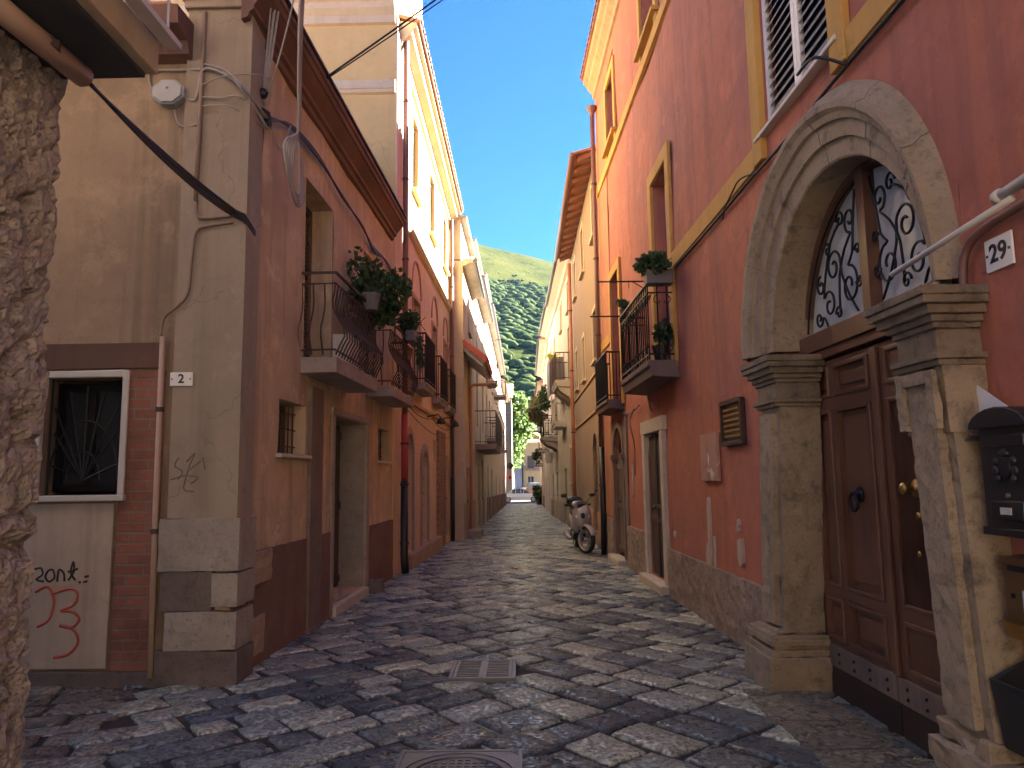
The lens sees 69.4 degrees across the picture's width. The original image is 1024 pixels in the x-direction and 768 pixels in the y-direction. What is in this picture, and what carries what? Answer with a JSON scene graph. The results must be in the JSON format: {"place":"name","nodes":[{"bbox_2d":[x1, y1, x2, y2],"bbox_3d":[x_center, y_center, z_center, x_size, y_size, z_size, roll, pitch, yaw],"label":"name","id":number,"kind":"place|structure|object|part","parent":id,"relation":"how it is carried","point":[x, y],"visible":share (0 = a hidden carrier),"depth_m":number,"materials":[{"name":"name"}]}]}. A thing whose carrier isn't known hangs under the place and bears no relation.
{"place":"outdoors","nodes":[
{"label":"outdoors","id":0,"kind":"place"},
{"bbox_2d":[21,685,145,767],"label":"alley paving","id":1,"kind":"structure","parent":0,"point":[55,750],"depth_m":5.01,"materials":[{"name":"stone"}]},
{"bbox_2d":[332,334,358,368],"bbox_3d":[-2.001,-0.364,8.913,0.200,0.400,0.462,-1,-7,3],"label":"crate","id":2,"kind":"object","parent":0,"point":[337,338],"visible":0.23,"depth_m":8.71,"materials":[{"name":"white paint"}]},
{"bbox_2d":[24,567,931,767],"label":"ground","id":3,"kind":"structure","parent":0,"point":[125,721],"depth_m":5.08,"materials":[{"name":"grey stone"}]},
{"bbox_2d":[0,0,181,767],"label":"stone house","id":4,"kind":"structure","parent":3,"relation":"on","point":[101,39],"depth_m":3.58,"materials":[{"name":"stone"}]},
{"bbox_2d":[0,0,93,86],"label":"conduit","id":5,"kind":"object","parent":4,"relation":"attached to","point":[27,31],"visible":1,"depth_m":3.40,"materials":[{"name":"brown metal"}]},
{"bbox_2d":[23,0,417,688],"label":"corner house","id":6,"kind":"structure","parent":3,"relation":"on","point":[275,510],"depth_m":6.43,"materials":[{"name":"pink paint"}]},
{"bbox_2d":[45,379,122,495],"bbox_3d":[-3.599,0.459,6.378,0.659,0.980,0.260,-1,-7,1],"label":"window","id":7,"kind":"structure","parent":6,"relation":"in","point":[86,451],"depth_m":6.34,"materials":[{"name":"black glass"}]},
{"bbox_2d":[147,336,165,678],"bbox_3d":[-2.922,0.972,6.083,0.086,2.771,0.068,-4,-8,23],"label":"wall pipe","id":8,"kind":"object","parent":6,"relation":"attached to","point":[159,410],"depth_m":6.06,"materials":[{"name":"brown metal"}]},
{"bbox_2d":[152,79,185,107],"bbox_3d":[-3.014,-2.557,6.506,0.286,0.231,0.120,-1,-7,1],"label":"junction box","id":9,"kind":"object","parent":6,"relation":"attached to","point":[170,93],"visible":1,"depth_m":6.46,"materials":[{"name":"grey plastic"}]},
{"bbox_2d":[89,83,255,235],"bbox_3d":[-2.291,-1.501,5.189,0.142,0.281,2.927,-1,-7,-2],"label":"cable bundle","id":10,"kind":"object","parent":6,"relation":"attached to","point":[181,172],"visible":0.96,"depth_m":5.08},
{"bbox_2d":[170,372,192,385],"bbox_3d":[-2.764,-0.041,6.185,0.190,0.115,0.017,-1,-7,1],"label":"house number sign","id":11,"kind":"object","parent":6,"relation":"attached to","point":[181,378],"visible":1,"depth_m":6.18,"materials":[{"name":"white ceramic"}]},
{"bbox_2d":[159,10,233,335],"bbox_3d":[-2.695,-1.863,6.410,0.604,2.931,0.040,-1,-7,2],"label":"wall cable","id":12,"kind":"object","parent":6,"relation":"attached to","point":[200,104],"depth_m":6.39,"materials":[{"name":"beige plastic"}]},
{"bbox_2d":[148,67,268,129],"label":"box cables","id":13,"kind":"object","parent":6,"relation":"attached to","point":[220,71],"visible":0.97,"depth_m":6.50,"materials":[{"name":"grey plastic"}]},
{"bbox_2d":[202,0,294,149],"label":"corner wires","id":14,"kind":"object","parent":6,"relation":"attached to","point":[269,92],"visible":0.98,"depth_m":6.66,"materials":[{"name":"grey plastic"}]},
{"bbox_2d":[260,88,271,126],"bbox_3d":[-2.282,-2.549,6.792,0.124,0.346,0.155,-1,-7,1],"label":"cable bracket","id":15,"kind":"object","parent":6,"relation":"attached to","point":[263,93],"visible":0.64,"depth_m":6.79,"materials":[{"name":"brown metal"}]},
{"bbox_2d":[262,7,279,104],"bbox_3d":[-2.038,-4.080,6.774,0.246,2.966,0.703,4,-9,-34],"label":"twin cable","id":16,"kind":"object","parent":15,"relation":"attached to","point":[271,39],"visible":0.94,"depth_m":6.79,"materials":[{"name":"grey plastic"}]},
{"bbox_2d":[277,402,295,453],"bbox_3d":[-2.442,0.458,7.586,0.173,0.530,0.820,-1,-7,3],"label":"window","id":17,"kind":"structure","parent":6,"relation":"in","point":[282,410],"depth_m":7.84,"materials":[{"name":"black metal"}]},
{"bbox_2d":[283,0,304,207],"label":"hanging cable","id":18,"kind":"object","parent":6,"relation":"hanging from","point":[289,151],"visible":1,"depth_m":6.69,"materials":[{"name":"grey plastic"}]},
{"bbox_2d":[263,117,395,341],"bbox_3d":[-2.140,-1.768,9.743,0.037,1.397,5.944,-1,-7,3],"label":"facade cable","id":19,"kind":"object","parent":6,"relation":"attached to","point":[304,139],"visible":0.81,"depth_m":8.83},
{"bbox_2d":[333,426,341,587],"bbox_3d":[-2.505,1.622,9.718,0.082,2.245,1.570,-1,-7,3],"label":"door","id":20,"kind":"structure","parent":6,"relation":"in","point":[336,577],"depth_m":10.36,"materials":[{"name":"wood"}]},
{"bbox_2d":[346,246,375,370],"bbox_3d":[-2.073,-0.966,9.773,0.514,1.811,0.595,-1,-7,1],"label":"potted plant","id":21,"kind":"object","parent":6,"relation":"on","point":[351,262],"visible":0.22,"depth_m":9.88,"materials":[{"name":"green plant"}]},
{"bbox_2d":[347,257,412,329],"bbox_3d":[-1.771,-1.230,9.668,0.843,1.012,0.917,2,-8,-24],"label":"potted plant","id":22,"kind":"object","parent":6,"relation":"on","point":[382,305],"visible":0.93,"depth_m":9.54,"materials":[{"name":"green plant"}]},
{"bbox_2d":[378,430,381,459],"bbox_3d":[-2.162,0.977,11.780,0.020,0.500,0.750,-1,-7,3],"label":"window","id":23,"kind":"structure","parent":6,"relation":"in","point":[380,456],"depth_m":12.07,"materials":[{"name":"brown wood"}]},
{"bbox_2d":[326,0,442,78],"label":"overhead cable","id":24,"kind":"object","parent":6,"relation":"attached to","point":[335,71],"visible":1,"depth_m":8.42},
{"bbox_2d":[396,308,425,346],"bbox_3d":[-1.683,-0.949,12.230,0.508,0.579,0.733,-1,-7,1],"label":"potted plant","id":25,"kind":"object","parent":6,"relation":"on","point":[409,323],"visible":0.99,"depth_m":12.05,"materials":[{"name":"green plant"}]},
{"bbox_2d":[414,336,425,370],"bbox_3d":[-1.519,-0.510,12.241,0.155,0.608,0.540,-1,-7,1],"label":"hanging vine","id":26,"kind":"object","parent":25,"relation":"hanging from","point":[420,354],"visible":1,"depth_m":12.16,"materials":[{"name":"green plant"}]},
{"bbox_2d":[123,0,463,575],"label":"tall house","id":27,"kind":"structure","parent":3,"relation":"on","point":[369,85],"depth_m":14.76,"materials":[{"name":"paint"}]},
{"bbox_2d":[400,481,408,573],"bbox_3d":[-1.841,2.450,12.693,0.154,1.564,0.146,2,-8,-22],"label":"drainpipe","id":28,"kind":"object","parent":27,"relation":"attached to","point":[404,543],"visible":1,"depth_m":12.64,"materials":[{"name":"black metal"}]},
{"bbox_2d":[401,414,408,480],"bbox_3d":[-1.865,1.098,12.861,0.133,1.160,0.133,-4,-8,23],"label":"drainpipe","id":29,"kind":"object","parent":27,"relation":"attached to","point":[404,447],"visible":1,"depth_m":12.81,"materials":[{"name":"brown metal"}]},
{"bbox_2d":[402,40,408,413],"bbox_3d":[-1.924,-3.064,13.384,0.240,7.230,0.228,-1,-7,1],"label":"drainpipe","id":30,"kind":"object","parent":27,"relation":"attached to","point":[405,180],"visible":0.7,"depth_m":13.47,"materials":[{"name":"brown metal"}]},
{"bbox_2d":[408,407,451,437],"bbox_3d":[-1.813,0.938,16.893,0.027,0.416,7.603,-1,-7,2],"label":"wall wire","id":31,"kind":"object","parent":27,"relation":"attached to","point":[426,418],"depth_m":15.69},
{"bbox_2d":[427,414,445,423],"bbox_3d":[-1.675,0.778,16.403,0.433,0.234,0.209,-1,-7,1],"label":"wall lamp","id":32,"kind":"object","parent":27,"relation":"attached to","point":[441,420],"visible":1,"depth_m":16.35,"materials":[{"name":"black metal"}]},
{"bbox_2d":[443,417,458,426],"bbox_3d":[-1.572,0.966,18.795,0.491,0.253,0.209,-1,-7,1],"label":"wall lamp","id":33,"kind":"object","parent":27,"relation":"attached to","point":[455,424],"visible":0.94,"depth_m":18.74,"materials":[{"name":"black metal"}]},
{"bbox_2d":[450,219,454,477],"bbox_3d":[-1.692,-1.076,20.922,0.115,7.400,0.115,2,-8,-22],"label":"drainpipe","id":34,"kind":"object","parent":27,"relation":"attached to","point":[452,323],"visible":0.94,"depth_m":20.98,"materials":[{"name":"brown metal"}]},
{"bbox_2d":[451,478,454,540],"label":"drainpipe","id":35,"kind":"object","parent":27,"relation":"attached to","point":[452,509],"visible":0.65,"depth_m":20.31,"materials":[{"name":"black plastic"}]},
{"bbox_2d":[449,215,492,539],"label":"narrow house","id":36,"kind":"structure","parent":3,"relation":"on","point":[469,358],"depth_m":21.46,"materials":[{"name":"paint"}]},
{"bbox_2d":[465,241,467,258],"bbox_3d":[-1.452,-4.053,23.411,0.030,0.720,0.800,-1,-7,1],"label":"attic window","id":37,"kind":"structure","parent":36,"relation":"in","point":[465,241],"depth_m":23.06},
{"bbox_2d":[469,380,492,528],"bbox_3d":[-0.898,2.200,23.285,0.208,4.930,1.868,-3,-8,20],"label":"drainpipe","id":38,"kind":"object","parent":36,"relation":"attached to","point":[471,446],"visible":0.98,"depth_m":22.48,"materials":[{"name":"brown metal"}]},
{"bbox_2d":[470,238,501,527],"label":"white house","id":39,"kind":"structure","parent":3,"relation":"on","point":[482,313],"depth_m":28.18,"materials":[{"name":"paint"}]},
{"bbox_2d":[497,399,551,442],"bbox_3d":[0.478,1.524,32.228,2.311,2.219,10.659,-1,-7,1],"label":"clothes line","id":40,"kind":"object","parent":39,"relation":"attached to","point":[519,414],"visible":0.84,"depth_m":30.46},
{"bbox_2d":[483,272,502,520],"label":"old house","id":41,"kind":"structure","parent":3,"relation":"on","point":[491,332],"depth_m":35.98,"materials":[{"name":"grey paint"}]},
{"bbox_2d":[492,339,506,513],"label":"grey house","id":42,"kind":"structure","parent":3,"relation":"on","point":[499,358],"depth_m":45.15,"materials":[{"name":"paint"}]},
{"bbox_2d":[500,378,509,507],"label":"dark house","id":43,"kind":"structure","parent":3,"relation":"on","point":[503,467],"depth_m":60.98,"materials":[{"name":"beige paint"}]},
{"bbox_2d":[507,463,512,468],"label":"road sign","id":44,"kind":"object","parent":43,"relation":"attached to","point":[509,465],"visible":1,"depth_m":67.79,"materials":[{"name":"black metal"}]},
{"bbox_2d":[505,384,512,492],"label":"apartment block","id":45,"kind":"structure","parent":3,"relation":"on","point":[509,435],"depth_m":87.05,"materials":[{"name":"beige paint"}]},
{"bbox_2d":[514,449,521,488],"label":"blue house","id":46,"kind":"structure","parent":3,"relation":"on","point":[518,477],"depth_m":112.12,"materials":[{"name":"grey paint"}]},
{"bbox_2d":[517,399,526,486],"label":"ivory house","id":47,"kind":"structure","parent":3,"relation":"on","point":[522,466],"depth_m":121.17,"materials":[{"name":"white paint"}]},
{"bbox_2d":[511,391,536,486],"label":"broadleaf tree","id":48,"kind":"object","parent":3,"relation":"on","point":[523,427],"visible":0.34,"depth_m":97.27,"materials":[{"name":"green plant"}]},
{"bbox_2d":[522,430,540,486],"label":"ochre house","id":49,"kind":"structure","parent":3,"relation":"on","point":[531,472],"depth_m":113.33,"materials":[{"name":"paint"}]},
{"bbox_2d":[528,476,533,482],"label":"window","id":50,"kind":"structure","parent":49,"relation":"in","point":[530,478],"depth_m":113.15,"materials":[{"name":"grey glass"}]},
{"bbox_2d":[528,433,539,439],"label":"dome blind","id":51,"kind":"object","parent":49,"relation":"attached to","point":[535,434],"visible":0.52,"depth_m":112.59,"materials":[{"name":"yellow fabric"}]},
{"bbox_2d":[534,380,544,507],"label":"last house","id":52,"kind":"structure","parent":3,"relation":"on","point":[537,389],"depth_m":58.94,"materials":[{"name":"paint"}]},
{"bbox_2d":[531,448,542,463],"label":"potted plant","id":53,"kind":"object","parent":52,"relation":"on","point":[540,455],"visible":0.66,"depth_m":60.54,"materials":[{"name":"green plant"}]},
{"bbox_2d":[535,337,550,513],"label":"rose house","id":54,"kind":"structure","parent":3,"relation":"on","point":[541,359],"depth_m":44.83,"materials":[{"name":"beige paint"}]},
{"bbox_2d":[538,303,560,519],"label":"plain house","id":55,"kind":"structure","parent":3,"relation":"on","point":[548,327],"depth_m":35.20,"materials":[{"name":"beige paint"}]},
{"bbox_2d":[525,395,549,428],"bbox_3d":[1.181,1.267,34.474,1.151,1.664,1.944,-1,-7,1],"label":"trailing plant","id":56,"kind":"object","parent":55,"relation":"hanging from","point":[534,414],"visible":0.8,"depth_m":34.32,"materials":[{"name":"green plant"}]},
{"bbox_2d":[537,384,550,418],"bbox_3d":[1.467,0.811,33.769,0.680,1.572,0.770,-1,-7,1],"label":"trailing plant","id":57,"kind":"object","parent":55,"relation":"hanging from","point":[542,393],"visible":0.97,"depth_m":33.69,"materials":[{"name":"green plant"}]},
{"bbox_2d":[545,452,551,462],"bbox_3d":[1.872,3.798,38.245,0.320,0.550,0.705,-1,-7,1],"label":"air conditioner","id":58,"kind":"object","parent":55,"relation":"attached to","point":[548,457],"visible":1,"depth_m":37.90,"materials":[{"name":"white paint"}]},
{"bbox_2d":[545,258,576,526],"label":"straw house","id":59,"kind":"structure","parent":3,"relation":"on","point":[558,371],"depth_m":28.55,"materials":[{"name":"paint"}]},
{"bbox_2d":[545,352,558,362],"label":"potted plant","id":60,"kind":"object","parent":59,"relation":"on","point":[550,356],"visible":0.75,"depth_m":27.48,"materials":[{"name":"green plant"}]},
{"bbox_2d":[554,145,606,548],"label":"peach house","id":61,"kind":"structure","parent":3,"relation":"on","point":[574,242],"depth_m":19.96,"materials":[{"name":"paint"}]},
{"bbox_2d":[567,263,576,495],"bbox_3d":[1.957,0.353,24.016,0.133,8.765,0.133,-4,-8,23],"label":"drainpipe","id":62,"kind":"object","parent":61,"relation":"attached to","point":[571,380],"visible":0.98,"depth_m":24.03,"materials":[{"name":"brown metal"}]},
{"bbox_2d":[595,442,598,529],"bbox_3d":[2.094,2.398,18.063,0.141,2.391,1.080,-1,-7,1],"label":"door","id":63,"kind":"structure","parent":61,"relation":"in","point":[596,490],"depth_m":18.32,"materials":[{"name":"wood"}]},
{"bbox_2d":[580,0,1023,767],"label":"red house","id":64,"kind":"structure","parent":3,"relation":"on","point":[826,534],"depth_m":5.43,"materials":[{"name":"paint"}]},
{"bbox_2d":[586,104,603,446],"bbox_3d":[1.837,-2.436,16.109,0.240,7.600,0.228,-1,-7,1],"label":"drainpipe","id":65,"kind":"object","parent":64,"relation":"attached to","point":[591,109],"visible":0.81,"depth_m":16.15,"materials":[{"name":"brown metal"}]},
{"bbox_2d":[599,447,606,554],"bbox_3d":[1.905,2.436,15.496,0.133,2.221,0.133,-4,-8,23],"label":"drainpipe","id":66,"kind":"object","parent":64,"relation":"attached to","point":[602,484],"visible":1,"depth_m":15.46,"materials":[{"name":"black metal"}]},
{"bbox_2d":[590,316,619,321],"bbox_3d":[1.671,-1.033,12.078,0.784,0.167,0.023,-1,-7,-1],"label":"drying rod","id":67,"kind":"object","parent":64,"relation":"attached to","point":[606,316],"visible":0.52,"depth_m":12.07,"materials":[{"name":"black metal"}]},
{"bbox_2d":[603,55,616,162],"bbox_3d":[1.930,-5.398,14.599,0.048,1.638,1.220,-1,-7,-1],"label":"window frame","id":68,"kind":"structure","parent":64,"relation":"in","point":[611,69],"depth_m":14.40,"materials":[{"name":"yellow paint"}]},
{"bbox_2d":[597,281,643,287],"bbox_3d":[1.684,-1.483,11.227,0.784,0.167,0.023,-1,-7,-1],"label":"drying rod","id":69,"kind":"object","parent":64,"relation":"attached to","point":[620,281],"visible":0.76,"depth_m":11.23,"materials":[{"name":"black metal"}]},
{"bbox_2d":[617,459,624,554],"bbox_3d":[2.075,2.303,13.904,0.146,1.800,0.980,-1,-7,-1],"label":"door","id":70,"kind":"structure","parent":64,"relation":"in","point":[619,466],"depth_m":14.11,"materials":[{"name":"wood"}]},
{"bbox_2d":[615,298,629,314],"bbox_3d":[1.721,-1.192,11.489,0.245,0.283,0.291,-1,-7,1],"label":"potted plant","id":71,"kind":"object","parent":64,"relation":"on","point":[623,304],"visible":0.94,"depth_m":11.44,"materials":[{"name":"green plant"}]},
{"bbox_2d":[622,405,639,474],"bbox_3d":[2.004,0.985,12.586,0.100,1.130,1.502,-1,-7,-1],"label":"wall wire","id":72,"kind":"object","parent":64,"relation":"attached to","point":[631,413],"depth_m":12.32,"materials":[{"name":"grey metal"}]},
{"bbox_2d":[636,0,657,66],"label":"window frame","id":73,"kind":"structure","parent":64,"relation":"in","point":[638,2],"depth_m":11.52,"materials":[{"name":"yellow paint"}]},
{"bbox_2d":[632,250,673,286],"bbox_3d":[1.822,-1.499,9.496,0.514,0.452,0.490,-6,-9,37],"label":"planter","id":74,"kind":"object","parent":64,"relation":"on","point":[653,266],"visible":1,"depth_m":9.40,"materials":[{"name":"green plant"}]},
{"bbox_2d":[649,434,663,577],"bbox_3d":[2.126,1.765,10.787,0.146,2.070,1.060,-1,-7,-1],"label":"door","id":75,"kind":"structure","parent":64,"relation":"in","point":[658,559],"depth_m":10.87,"materials":[{"name":"wood"}]},
{"bbox_2d":[650,318,673,359],"bbox_3d":[1.962,-0.578,9.591,0.318,0.565,0.422,-3,-8,18],"label":"potted plant","id":76,"kind":"object","parent":64,"relation":"on","point":[663,338],"visible":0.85,"depth_m":9.50,"materials":[{"name":"green plant"}]},
{"bbox_2d":[664,187,671,359],"bbox_3d":[2.293,-1.590,10.220,0.064,2.740,0.930,-1,-7,-1],"label":"balcony door","id":77,"kind":"structure","parent":64,"relation":"in","point":[664,187],"depth_m":10.70,"materials":[{"name":"brown paint"}]},
{"bbox_2d":[699,432,720,480],"bbox_3d":[2.151,0.795,8.046,0.034,0.511,0.641,-1,-7,-1],"label":"wall plaque","id":78,"kind":"object","parent":64,"relation":"attached to","point":[710,456],"depth_m":7.97,"materials":[{"name":"pink stone"}]},
{"bbox_2d":[719,396,746,446],"bbox_3d":[2.154,0.375,7.242,0.050,0.450,0.660,-1,-7,-1],"label":"vent grille","id":79,"kind":"object","parent":64,"relation":"attached to","point":[732,419],"visible":1,"depth_m":7.18,"materials":[{"name":"brown metal"}]},
{"bbox_2d":[674,0,905,268],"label":"wall wire","id":80,"kind":"object","parent":64,"relation":"attached to","point":[896,7],"depth_m":5.02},
{"bbox_2d":[744,0,849,167],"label":"window frame","id":81,"kind":"structure","parent":64,"relation":"in","point":[837,11],"depth_m":6.35,"materials":[{"name":"yellow paint"}]},
{"bbox_2d":[797,159,957,759],"bbox_3d":[2.359,0.333,4.729,0.185,3.734,2.223,-1,-7,-1],"label":"door","id":82,"kind":"structure","parent":64,"relation":"in","point":[880,625],"depth_m":4.86,"materials":[{"name":"brown wood"}]},
{"bbox_2d":[889,174,1023,276],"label":"white pole","id":83,"kind":"object","parent":64,"relation":"on","point":[1002,198],"visible":1,"depth_m":2.94,"materials":[{"name":"metal"}]},
{"bbox_2d":[958,198,1023,322],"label":"sign cable","id":84,"kind":"object","parent":64,"relation":"attached to","point":[976,235],"visible":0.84,"depth_m":3.50,"materials":[{"name":"grey plastic"}]},
{"bbox_2d":[965,406,1023,538],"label":"mailbox","id":85,"kind":"object","parent":64,"relation":"attached to","point":[1000,436],"visible":1,"depth_m":3.20,"materials":[{"name":"black paint"}]},
{"bbox_2d":[976,385,1006,411],"bbox_3d":[2.197,0.103,3.386,0.002,0.220,0.280,-1,-7,-1],"label":"paper sheet","id":86,"kind":"object","parent":85,"relation":"in","point":[986,399],"visible":0.29,"depth_m":3.42,"materials":[{"name":"white paper"}]},
{"bbox_2d":[984,230,1015,273],"bbox_3d":[2.241,-0.606,3.406,0.017,0.155,0.185,-1,-7,-1],"label":"house number sign","id":87,"kind":"object","parent":64,"relation":"attached to","point":[999,252],"visible":1,"depth_m":3.39,"materials":[{"name":"white ceramic"}]},
{"bbox_2d":[990,660,1023,756],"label":"wall bin","id":88,"kind":"object","parent":64,"relation":"attached to","point":[1007,685],"depth_m":3.14,"materials":[{"name":"black plastic"}]},
{"bbox_2d":[998,554,1023,640],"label":"letter box","id":89,"kind":"object","parent":64,"relation":"attached to","point":[1014,581],"visible":1,"depth_m":3.19,"materials":[{"name":"gold metal"}]},
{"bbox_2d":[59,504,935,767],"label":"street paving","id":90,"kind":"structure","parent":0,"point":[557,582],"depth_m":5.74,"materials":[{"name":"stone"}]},
{"bbox_2d":[369,579,384,592],"bbox_3d":[-1.946,2.923,10.656,0.196,0.222,0.214,-1,-7,1],"label":"corner stone","id":91,"kind":"object","parent":90,"relation":"on","point":[376,585],"visible":0.8,"depth_m":10.56,"materials":[{"name":"brown stone"}]},
{"bbox_2d":[395,749,521,767],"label":"manhole cover","id":92,"kind":"object","parent":90,"relation":"on","point":[470,758],"visible":0.98,"depth_m":4.24,"materials":[{"name":"grey metal"}]},
{"bbox_2d":[467,528,483,537],"bbox_3d":[-1.086,4.459,21.857,0.426,0.306,1.257,-1,-7,1],"label":"door step block","id":93,"kind":"structure","parent":90,"relation":"on","point":[475,533],"depth_m":21.25,"materials":[{"name":"grey stone"}]},
{"bbox_2d":[448,659,515,683],"bbox_3d":[-0.235,2.415,6.161,0.540,0.092,0.605,-1,-7,1],"label":"drain grate","id":94,"kind":"object","parent":90,"relation":"on","point":[490,671],"visible":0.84,"depth_m":6.10,"materials":[{"name":"grey metal"}]},
{"bbox_2d":[532,484,541,504],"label":"planter","id":95,"kind":"object","parent":90,"relation":"on","point":[537,491],"visible":0.73,"depth_m":65.42,"materials":[{"name":"green plastic"}]},
{"bbox_2d":[561,493,596,553],"bbox_3d":[1.455,3.080,16.604,0.784,1.275,2.091,-1,-7,1],"label":"parked scooter","id":96,"kind":"object","parent":90,"relation":"on","point":[582,528],"visible":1,"depth_m":15.93,"materials":[{"name":"metal"}]},
{"bbox_2d":[422,0,595,262],"label":"sky","id":97,"kind":"structure","parent":0,"point":[514,99],"materials":[{"name":"blue"}]},
{"bbox_2d":[477,243,552,381],"bbox_3d":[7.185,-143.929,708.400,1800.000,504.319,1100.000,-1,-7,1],"label":"hill","id":98,"kind":"structure","parent":0,"point":[497,264],"depth_m":795.85,"materials":[{"name":"green plant"}]},
{"bbox_2d":[488,274,547,406],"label":"woods","id":99,"kind":"object","parent":98,"relation":"on","point":[518,326],"visible":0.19,"depth_m":384.42,"materials":[{"name":"green plant"}]},
{"bbox_2d":[507,500,535,503],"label":"road","id":100,"kind":"structure","parent":0,"point":[520,502],"depth_m":77.62,"materials":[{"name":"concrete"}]},
{"bbox_2d":[507,488,535,502],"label":"parked car","id":101,"kind":"object","parent":100,"relation":"on","point":[518,494],"visible":0.52,"depth_m":76.83,"materials":[{"name":"grey paint"}]},
{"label":"window","id":102,"kind":"part","parent":101,"relation":"part of","materials":[{"name":"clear glass"}]},
{"bbox_2d":[521,487,532,492],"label":"parked car","id":103,"kind":"object","parent":100,"relation":"on","point":[529,489],"visible":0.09,"depth_m":90.03,"materials":[{"name":"white paint"}]},
{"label":"window","id":104,"kind":"part","parent":103,"relation":"part of","materials":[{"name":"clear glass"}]},
{"bbox_2d":[527,482,540,486],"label":"parked van","id":105,"kind":"object","parent":100,"relation":"on","point":[531,484],"visible":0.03,"depth_m":96.44,"materials":[{"name":"grey paint"}]},
{"bbox_2d":[743,688,934,767],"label":"threshold paving","id":106,"kind":"structure","parent":0,"point":[827,730],"depth_m":4.57,"materials":[{"name":"stone"}]}
]}

